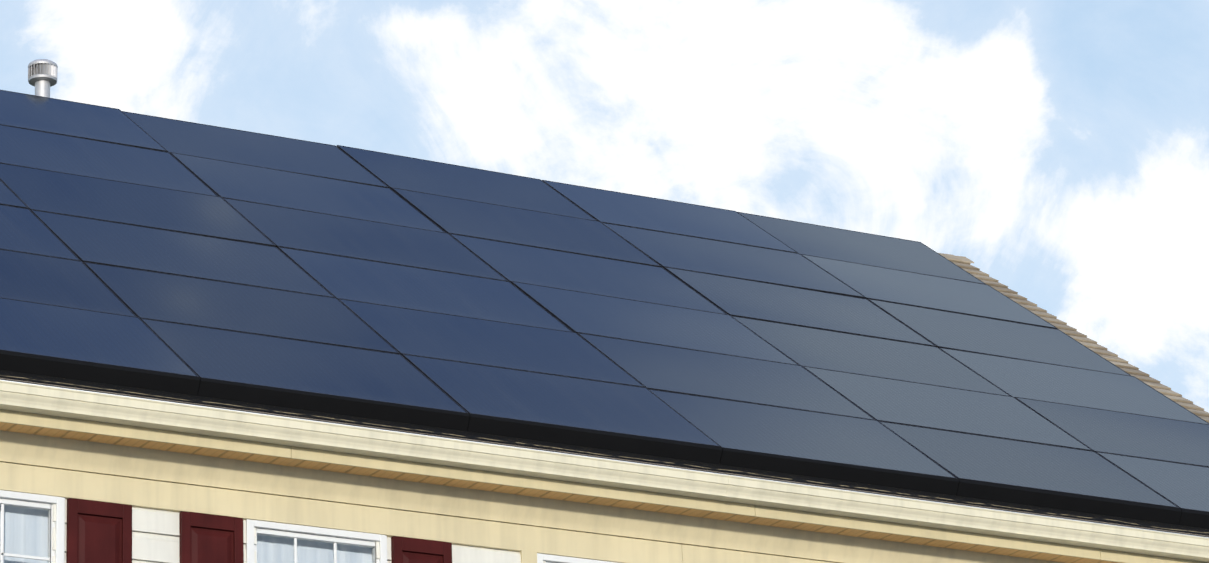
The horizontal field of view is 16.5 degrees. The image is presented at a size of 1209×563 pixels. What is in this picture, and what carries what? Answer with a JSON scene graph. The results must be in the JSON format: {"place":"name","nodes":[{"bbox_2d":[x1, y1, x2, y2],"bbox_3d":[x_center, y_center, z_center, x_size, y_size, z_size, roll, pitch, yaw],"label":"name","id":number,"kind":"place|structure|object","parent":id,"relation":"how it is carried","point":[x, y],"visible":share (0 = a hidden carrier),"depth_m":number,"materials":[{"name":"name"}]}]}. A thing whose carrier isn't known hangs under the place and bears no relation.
{"place":"outdoors","nodes":[
{"label":"outdoors","id":0,"kind":"place"},
{"bbox_2d":[0,490,64,562],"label":"window","id":1,"kind":"structure","parent":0,"point":[9,500],"depth_m":21.79,"materials":[{"name":"white plastic"}]},
{"bbox_2d":[245,519,386,562],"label":"window","id":2,"kind":"structure","parent":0,"point":[305,535],"depth_m":22.57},
{"bbox_2d":[0,0,1208,412],"label":"sky","id":3,"kind":"structure","parent":0,"point":[1058,148],"materials":[{"name":"blue"}]},
{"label":"house","id":4,"kind":"structure","parent":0},
{"bbox_3d":[-4.012,0.640,27.372,15.580,3.913,10.298,9,-22,-28],"label":"roof deck","id":5,"kind":"object","parent":4,"relation":"on","visible":0},
{"bbox_2d":[28,59,57,97],"bbox_3d":[-3.831,-1.161,28.409,0.400,0.701,0.390,9,-22,-28],"label":"flue vent","id":6,"kind":"object","parent":5,"relation":"on","point":[42,76],"visible":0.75,"depth_m":28.41,"materials":[{"name":"silver metal"}]},
{"bbox_2d":[0,90,1208,528],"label":"solar array","id":7,"kind":"object","parent":5,"relation":"on","point":[162,254],"visible":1,"depth_m":25.90,"materials":[{"name":"blue glass"}]},
{"bbox_2d":[0,409,1208,562],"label":"fascia","id":8,"kind":"structure","parent":5,"relation":"attached to","point":[251,447],"depth_m":23.12,"materials":[{"name":"beige wood"}]},
{"bbox_2d":[0,422,1119,562],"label":"soffit","id":9,"kind":"structure","parent":8,"relation":"attached to","point":[114,440],"depth_m":23.13,"materials":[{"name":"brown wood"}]},
{"bbox_2d":[0,381,1208,561],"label":"gutter","id":10,"kind":"object","parent":8,"relation":"attached to","point":[44,400],"visible":1,"depth_m":23.10,"materials":[{"name":"beige metal"}]},
{"bbox_2d":[0,380,1208,537],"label":"gutter hem","id":11,"kind":"object","parent":10,"relation":"attached to","point":[586,456],"visible":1,"depth_m":23.09,"materials":[{"name":"metal"}]},
{"bbox_2d":[0,370,1208,534],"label":"eave flashing","id":12,"kind":"object","parent":5,"relation":"attached to","point":[495,438],"visible":0.75,"depth_m":23.31,"materials":[{"name":"black metal"}]},
{"bbox_2d":[0,260,1208,535],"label":"shingles","id":13,"kind":"object","parent":5,"relation":"on","point":[1094,346],"visible":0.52,"depth_m":29.56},
{"bbox_2d":[0,377,1208,536],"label":"drip edge","id":14,"kind":"object","parent":5,"relation":"attached to","point":[588,455],"visible":0.17,"depth_m":23.23,"materials":[{"name":"black metal"}]},
{"bbox_2d":[939,253,973,262],"bbox_3d":[-4.069,-1.186,28.029,15.610,0.098,0.224,9,-22,-28],"label":"ridge cap","id":15,"kind":"object","parent":5,"relation":"on","point":[956,258],"depth_m":31.58,"materials":[{"name":"beige"}]},
{"label":"ground","id":16,"kind":"structure","parent":0,"visible":0},
{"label":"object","id":17,"kind":"object","parent":16,"relation":"on","visible":0},
{"bbox_2d":[52,499,545,562],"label":"siding","id":18,"kind":"object","parent":17,"relation":"attached to","point":[149,546],"visible":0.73,"depth_m":22.10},
{"bbox_2d":[66,498,131,562],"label":"shutter","id":19,"kind":"object","parent":18,"relation":"attached to","point":[98,532],"visible":0.98,"depth_m":21.88,"materials":[{"name":"red wood"}]},
{"bbox_2d":[179,511,243,562],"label":"shutter","id":20,"kind":"object","parent":18,"relation":"attached to","point":[207,538],"visible":1,"depth_m":22.20,"materials":[{"name":"red wood"}]},
{"bbox_2d":[0,462,832,562],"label":"frieze","id":21,"kind":"object","parent":18,"relation":"attached to","point":[142,493],"visible":0.96,"depth_m":22.69,"materials":[{"name":"beige wood"}]},
{"bbox_2d":[0,430,1061,562],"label":"crown","id":22,"kind":"object","parent":21,"relation":"on","point":[158,465],"visible":1,"depth_m":23.01},
{"bbox_2d":[391,536,451,562],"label":"shutter","id":23,"kind":"object","parent":18,"relation":"attached to","point":[408,550],"visible":0.96,"depth_m":22.80,"materials":[{"name":"red wood"}]},
{"bbox_2d":[520,549,536,562],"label":"trim board","id":24,"kind":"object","parent":18,"relation":"attached to","point":[528,556],"depth_m":23.15,"materials":[{"name":"beige wood"}]},
{"bbox_2d":[537,553,616,562],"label":"window","id":25,"kind":"structure","parent":17,"relation":"attached to","point":[541,558],"depth_m":23.25,"materials":[{"name":"white plastic"}]}
]}

